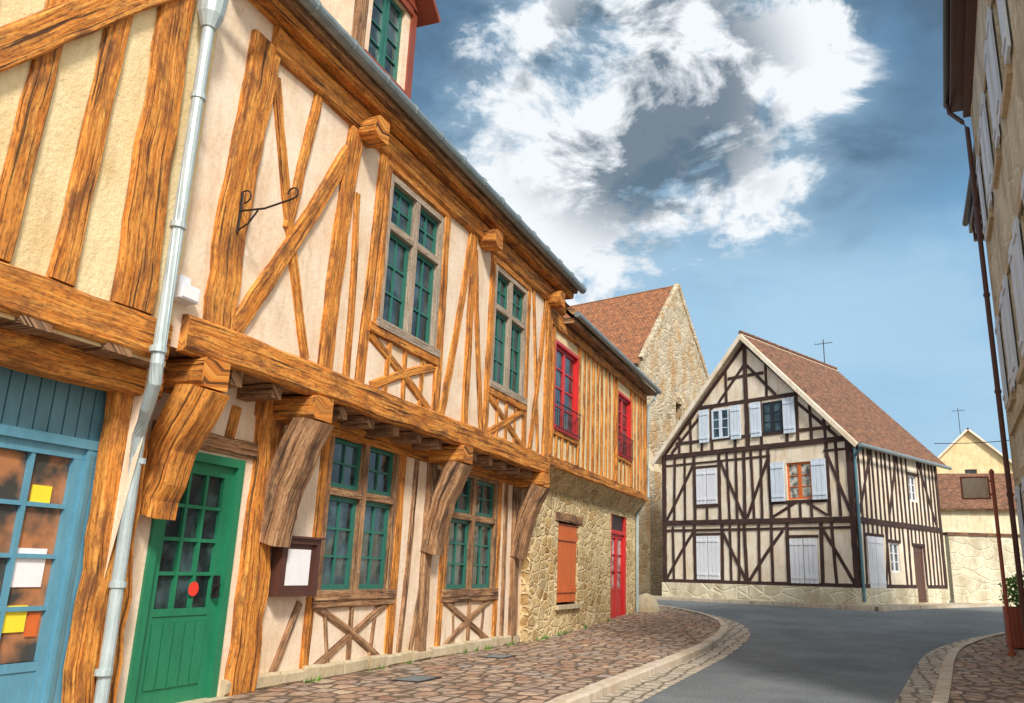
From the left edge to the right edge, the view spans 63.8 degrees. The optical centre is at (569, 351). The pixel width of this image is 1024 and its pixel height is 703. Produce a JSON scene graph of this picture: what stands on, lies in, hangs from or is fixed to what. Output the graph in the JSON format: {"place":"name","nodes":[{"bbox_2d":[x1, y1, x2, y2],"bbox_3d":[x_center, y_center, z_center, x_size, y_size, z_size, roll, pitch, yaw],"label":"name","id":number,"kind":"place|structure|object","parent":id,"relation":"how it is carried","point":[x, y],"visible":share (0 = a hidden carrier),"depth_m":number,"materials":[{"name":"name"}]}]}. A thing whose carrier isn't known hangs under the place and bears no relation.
{"place":"outdoors","nodes":[
{"label":"outdoors","id":0,"kind":"place"},
{"bbox_2d":[205,606,720,702],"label":"pavement","id":1,"kind":"structure","parent":0,"point":[545,670],"depth_m":11.22,"materials":[{"name":"brown stone"}]},
{"bbox_2d":[0,0,217,702],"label":"half timbered shop","id":2,"kind":"structure","parent":1,"relation":"on","point":[95,101],"depth_m":6.72,"materials":[{"name":"yellow paint"}]},
{"bbox_2d":[94,0,228,702],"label":"downpipe","id":3,"kind":"object","parent":2,"relation":"attached to","point":[210,14],"visible":0.98,"depth_m":7.14,"materials":[{"name":"metal"}]},
{"bbox_2d":[219,633,519,695],"bbox_3d":[-2.296,4.514,11.974,0.190,0.344,8.050,-4,-16,18],"label":"base course","id":4,"kind":"object","parent":1,"relation":"on","point":[278,678],"visible":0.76,"depth_m":10.64,"materials":[{"name":"stone"}]},
{"bbox_2d":[104,0,562,702],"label":"walls","id":5,"kind":"structure","parent":4,"relation":"on","point":[272,322],"depth_m":9.40,"materials":[{"name":"beige paint"}]},
{"bbox_2d":[124,452,245,702],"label":"green door","id":6,"kind":"structure","parent":5,"relation":"attached to","point":[177,648],"depth_m":8.14,"materials":[{"name":"paint"}]},
{"bbox_2d":[174,274,200,305],"bbox_3d":[-3.522,-0.576,7.510,0.150,0.240,0.230,-4,-16,18],"label":"wall floodlight","id":7,"kind":"object","parent":5,"relation":"attached to","point":[186,293],"depth_m":7.47,"materials":[{"name":"white paint"}]},
{"bbox_2d":[140,357,550,695],"bbox_3d":[-2.195,2.809,11.591,0.759,3.229,9.451,-4,-16,18],"label":"timber frame","id":8,"kind":"object","parent":5,"relation":"attached to","point":[283,466],"visible":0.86,"depth_m":9.17,"materials":[{"name":"brown wood"}]},
{"bbox_2d":[268,536,324,596],"bbox_3d":[-3.144,2.468,9.428,0.180,0.665,0.740,-4,-16,18],"label":"menu case","id":9,"kind":"object","parent":8,"relation":"attached to","point":[294,570],"visible":0.83,"depth_m":9.37,"materials":[{"name":"brown paint"}]},
{"bbox_2d":[312,436,399,600],"bbox_3d":[-2.815,2.207,10.953,0.190,2.100,1.880,-4,-16,18],"label":"window","id":10,"kind":"structure","parent":8,"relation":"attached to","point":[358,534],"depth_m":10.92,"materials":[{"name":"teal wood"}]},
{"bbox_2d":[175,25,565,477],"bbox_3d":[-2.003,-0.502,12.710,0.920,4.042,10.331,-4,-16,18],"label":"timber frame","id":11,"kind":"object","parent":8,"relation":"on","point":[217,330],"visible":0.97,"depth_m":10.15,"materials":[{"name":"brown wood"}]},
{"bbox_2d":[236,187,298,232],"bbox_3d":[-3.015,-1.435,8.157,0.726,0.458,0.023,-4,-16,18],"label":"iron sign bracket","id":12,"kind":"object","parent":11,"relation":"attached to","point":[245,210],"visible":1,"depth_m":8.19,"materials":[{"name":"black metal"}]},
{"bbox_2d":[376,173,444,357],"bbox_3d":[-2.266,-1.180,11.698,0.190,2.210,1.730,-4,-16,18],"label":"window","id":13,"kind":"structure","parent":11,"relation":"attached to","point":[409,305],"depth_m":11.73,"materials":[{"name":"teal wood"}]},
{"bbox_2d":[442,473,498,596],"bbox_3d":[-1.703,3.133,14.085,0.190,2.040,2.140,-4,-16,18],"label":"window","id":14,"kind":"structure","parent":8,"relation":"attached to","point":[470,562],"depth_m":14.18,"materials":[{"name":"teal wood"}]},
{"bbox_2d":[248,0,577,299],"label":"roof","id":15,"kind":"structure","parent":5,"relation":"on","point":[310,36],"depth_m":11.14,"materials":[{"name":"brown wood"}]},
{"bbox_2d":[319,0,440,99],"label":"dormer","id":16,"kind":"object","parent":15,"relation":"attached to","point":[382,33],"visible":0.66,"depth_m":12.23,"materials":[{"name":"beige paint"}]},
{"bbox_2d":[297,0,586,293],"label":"gutter","id":17,"kind":"object","parent":15,"relation":"attached to","point":[321,15],"visible":1,"depth_m":11.38,"materials":[{"name":"metal"}]},
{"bbox_2d":[489,265,527,404],"bbox_3d":[-1.133,-0.276,14.900,0.190,2.230,1.660,-4,-16,18],"label":"window","id":18,"kind":"structure","parent":5,"relation":"attached to","point":[507,376],"depth_m":14.97,"materials":[{"name":"teal wood"}]},
{"bbox_2d":[391,675,441,682],"bbox_3d":[-1.870,3.995,10.021,0.400,0.013,0.560,-4,-16,18],"label":"drain cover","id":19,"kind":"object","parent":1,"relation":"on","point":[417,678],"visible":1,"depth_m":9.96,"materials":[{"name":"metal"}]},
{"bbox_2d":[304,611,630,682],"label":"wall foot weeds","id":20,"kind":"object","parent":1,"relation":"on","point":[466,652],"depth_m":13.94,"materials":[{"name":"green plant"}]},
{"bbox_2d":[481,654,515,658],"bbox_3d":[-1.123,4.787,12.881,0.400,0.013,0.500,-4,-16,18],"label":"drain cover","id":21,"kind":"object","parent":1,"relation":"on","point":[499,656],"visible":1,"depth_m":12.79,"materials":[{"name":"metal"}]},
{"bbox_2d":[639,593,659,611],"bbox_3d":[2.179,7.266,23.512,0.687,0.638,0.754,13,-19,-38],"label":"guard stone","id":22,"kind":"object","parent":1,"relation":"on","point":[648,602],"visible":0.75,"depth_m":23.30,"materials":[{"name":"beige stone"}]},
{"bbox_2d":[411,0,1011,459],"label":"sky","id":23,"kind":"structure","parent":0,"point":[799,169],"materials":[{"name":"blue"}]},
{"bbox_2d":[639,595,995,610],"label":"pavement","id":24,"kind":"structure","parent":0,"point":[876,607],"depth_m":29.50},
{"bbox_2d":[640,599,1004,702],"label":"road","id":25,"kind":"structure","parent":0,"point":[786,654],"depth_m":15.88,"materials":[{"name":"grey asphalt"}]},
{"bbox_2d":[545,605,727,702],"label":"kerb","id":26,"kind":"structure","parent":25,"relation":"on","point":[595,691],"depth_m":11.40,"materials":[{"name":"stone"}]},
{"bbox_2d":[590,614,985,702],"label":"gutter setts","id":27,"kind":"structure","parent":25,"relation":"on","point":[920,685],"depth_m":12.34,"materials":[{"name":"beige stone"}]},
{"bbox_2d":[662,342,948,604],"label":"walls","id":28,"kind":"structure","parent":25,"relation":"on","point":[842,539],"depth_m":30.94,"materials":[{"name":"paint"}]},
{"bbox_2d":[711,408,729,438],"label":"attic window","id":29,"kind":"structure","parent":28,"relation":"attached to","point":[720,423],"depth_m":32.97,"materials":[{"name":"white paint"}]},
{"bbox_2d":[762,400,782,433],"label":"attic window","id":30,"kind":"structure","parent":28,"relation":"attached to","point":[772,416],"depth_m":31.34,"materials":[{"name":"black glass"}]},
{"bbox_2d":[696,397,886,587],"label":"shutters","id":31,"kind":"object","parent":28,"relation":"on","point":[804,564],"visible":1,"depth_m":30.68,"materials":[{"name":"grey paint"}]},
{"bbox_2d":[650,331,946,465],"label":"roof","id":32,"kind":"structure","parent":28,"relation":"on","point":[846,409],"depth_m":33.07,"materials":[{"name":"brown tile"}]},
{"bbox_2d":[814,339,831,362],"bbox_3d":[11.683,0.094,37.716,0.806,1.350,0.606,-4,-16,18],"label":"tv antenna","id":33,"kind":"object","parent":32,"relation":"on","point":[823,343],"visible":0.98,"depth_m":37.78,"materials":[{"name":"metal"}]},
{"bbox_2d":[787,461,811,499],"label":"window","id":34,"kind":"structure","parent":28,"relation":"attached to","point":[799,480],"depth_m":30.12,"materials":[{"name":"orange paint"}]},
{"bbox_2d":[662,343,947,588],"bbox_3d":[9.344,4.179,31.578,11.312,9.385,5.621,0,-15,4],"label":"timber frame","id":35,"kind":"object","parent":28,"relation":"attached to","point":[852,519],"visible":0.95,"depth_m":31.20,"materials":[{"name":"brown wood"}]},
{"bbox_2d":[890,543,899,572],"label":"side window","id":36,"kind":"structure","parent":28,"relation":"attached to","point":[894,557],"depth_m":30.02,"materials":[{"name":"white paint"}]},
{"bbox_2d":[852,443,951,601],"bbox_3d":[12.666,6.542,30.538,0.509,5.297,8.000,-13,-21,43],"label":"downpipe","id":37,"kind":"object","parent":28,"relation":"attached to","point":[863,445],"visible":0.98,"depth_m":28.54,"materials":[{"name":"grey metal"}]},
{"bbox_2d":[908,475,915,501],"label":"side window","id":38,"kind":"structure","parent":28,"relation":"attached to","point":[911,488],"depth_m":32.11,"materials":[{"name":"white paint"}]},
{"bbox_2d":[913,546,936,603],"bbox_3d":[13.387,8.542,31.076,0.400,2.250,1.150,-13,-21,43],"label":"door","id":39,"kind":"structure","parent":28,"relation":"attached to","point":[919,570],"depth_m":31.22,"materials":[{"name":"brown paint"}]},
{"bbox_2d":[934,440,1008,443],"bbox_3d":[17.381,3.024,31.176,0.028,0.600,7.213,14,-20,-39],"label":"overhead cable","id":40,"kind":"object","parent":28,"relation":"attached to","point":[965,443],"visible":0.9,"depth_m":32.89,"materials":[{"name":"metal"}]},
{"bbox_2d":[653,596,1003,611],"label":"kerb","id":41,"kind":"structure","parent":25,"relation":"on","point":[861,608],"depth_m":28.34,"materials":[{"name":"stone"}]},
{"bbox_2d":[931,632,1004,702],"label":"kerb","id":42,"kind":"structure","parent":25,"relation":"on","point":[942,690],"depth_m":12.09,"materials":[{"name":"stone"}]},
{"bbox_2d":[942,0,1023,635],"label":"stone townhouse","id":43,"kind":"structure","parent":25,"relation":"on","point":[983,64],"depth_m":14.21,"materials":[{"name":"stone"}]},
{"bbox_2d":[976,116,991,241],"bbox_3d":[8.040,-3.276,15.730,0.270,1.700,2.024,-5,-17,23],"label":"window","id":44,"kind":"structure","parent":43,"relation":"in","point":[981,134],"depth_m":15.26,"materials":[{"name":"white paint"}]},
{"bbox_2d":[980,40,999,191],"bbox_3d":[7.071,-3.870,13.617,0.270,1.700,2.024,-5,-17,23],"label":"window","id":45,"kind":"structure","parent":43,"relation":"in","point":[987,63],"depth_m":13.09,"materials":[{"name":"white paint"}]},
{"bbox_2d":[986,0,1010,123],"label":"window","id":46,"kind":"structure","parent":43,"relation":"in","point":[1001,6],"depth_m":11.91,"materials":[{"name":"white paint"}]},
{"bbox_2d":[994,291,1014,408],"bbox_3d":[7.964,0.005,14.842,0.270,1.700,2.024,-5,-17,23],"label":"window","id":47,"kind":"structure","parent":43,"relation":"in","point":[1011,381],"depth_m":14.40,"materials":[{"name":"white paint"}]},
{"bbox_2d":[1002,240,1023,380],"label":"window","id":48,"kind":"structure","parent":43,"relation":"in","point":[1012,258],"depth_m":12.27,"materials":[{"name":"white paint"}]},
{"bbox_2d":[1012,170,1023,329],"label":"window","id":49,"kind":"structure","parent":43,"relation":"in","point":[1016,239],"depth_m":11.30,"materials":[{"name":"white paint"}]},
{"bbox_2d":[1014,476,1023,574],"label":"window","id":50,"kind":"structure","parent":43,"relation":"in","point":[1017,495],"depth_m":14.66,"materials":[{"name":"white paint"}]},
{"bbox_2d":[949,634,1023,702],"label":"pavement","id":51,"kind":"structure","parent":0,"point":[988,670],"depth_m":12.07,"materials":[{"name":"brown stone"}]},
{"bbox_2d":[960,469,1015,655],"bbox_3d":[7.753,3.919,15.248,0.630,3.450,0.140,-4,-16,18],"label":"street sign","id":52,"kind":"object","parent":51,"relation":"on","point":[975,487],"visible":0.88,"depth_m":15.50,"materials":[{"name":"rust red paint"},{"name":"weathered metal"}]},
{"bbox_2d":[998,575,1023,647],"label":"planter","id":53,"kind":"object","parent":51,"relation":"on","point":[1016,627],"visible":0.54,"depth_m":15.97,"materials":[{"name":"orange paint"}]},
{"bbox_3d":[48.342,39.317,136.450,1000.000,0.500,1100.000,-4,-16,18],"label":"ground","id":54,"kind":"structure","parent":0,"visible":0},
{"bbox_2d":[519,317,644,641],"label":"walls","id":55,"kind":"structure","parent":54,"relation":"on","point":[595,506],"depth_m":19.01,"materials":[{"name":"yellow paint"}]},
{"bbox_2d":[555,523,581,609],"bbox_3d":[-0.052,4.737,18.110,0.180,1.800,1.600,-4,-16,18],"label":"orange shutter","id":56,"kind":"object","parent":55,"relation":"attached to","point":[566,570],"visible":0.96,"depth_m":18.10,"materials":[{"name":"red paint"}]},
{"bbox_2d":[548,315,646,524],"bbox_3d":[0.712,2.265,20.394,0.494,4.118,8.300,-4,-16,18],"label":"timber frame","id":57,"kind":"object","parent":55,"relation":"attached to","point":[576,470],"visible":0.99,"depth_m":19.81,"materials":[{"name":"orange wood"}]},
{"bbox_2d":[553,339,580,439],"bbox_3d":[-0.105,0.847,17.678,0.232,1.900,1.600,-4,-16,18],"label":"red window","id":58,"kind":"structure","parent":57,"relation":"attached to","point":[566,399],"depth_m":17.84,"materials":[{"name":"paint"}]},
{"bbox_2d":[563,303,655,395],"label":"roof","id":59,"kind":"structure","parent":55,"relation":"attached to","point":[581,330],"depth_m":20.19,"materials":[{"name":"brown tile"}]},
{"bbox_2d":[574,311,661,611],"bbox_3d":[1.081,3.324,20.543,0.734,6.569,7.950,-4,-16,18],"label":"gutter and downpipe","id":60,"kind":"object","parent":55,"relation":"attached to","point":[588,324],"visible":0.91,"depth_m":23.21,"materials":[{"name":"metal"}]},
{"bbox_2d":[610,514,625,617],"bbox_3d":[1.334,5.885,21.906,0.350,2.950,1.900,-4,-16,18],"label":"red door","id":61,"kind":"structure","parent":55,"relation":"attached to","point":[618,570],"depth_m":22.19,"materials":[{"name":"paint"}]},
{"bbox_2d":[618,390,633,460],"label":"red window","id":62,"kind":"structure","parent":55,"relation":"attached to","point":[624,426],"depth_m":22.16,"materials":[{"name":"paint"}]},
{"bbox_2d":[563,283,709,595],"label":"stone church","id":63,"kind":"structure","parent":54,"relation":"on","point":[651,335],"depth_m":41.59,"materials":[{"name":"rubble stone"},{"name":"red tile"}]},
{"bbox_2d":[962,144,984,241],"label":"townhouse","id":64,"kind":"structure","parent":54,"relation":"on","point":[969,216],"depth_m":20.74,"materials":[{"name":"brown wood"}]},
{"bbox_2d":[937,431,1012,473],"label":"walls","id":65,"kind":"structure","parent":54,"relation":"on","point":[970,456],"depth_m":52.65,"materials":[{"name":"yellow paint"}]},
{"bbox_2d":[937,428,1011,463],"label":"roof","id":66,"kind":"structure","parent":65,"relation":"on","point":[979,438],"depth_m":52.67,"materials":[{"name":"white tile"}]},
{"bbox_2d":[937,473,1019,600],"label":"stone cottage","id":67,"kind":"structure","parent":54,"relation":"on","point":[958,514],"depth_m":42.68,"materials":[{"name":"beige paint"}]},
{"bbox_2d":[943,532,1023,605],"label":"yard wall","id":68,"kind":"structure","parent":54,"relation":"on","point":[973,567],"depth_m":33.99,"materials":[{"name":"stone"}]}
]}

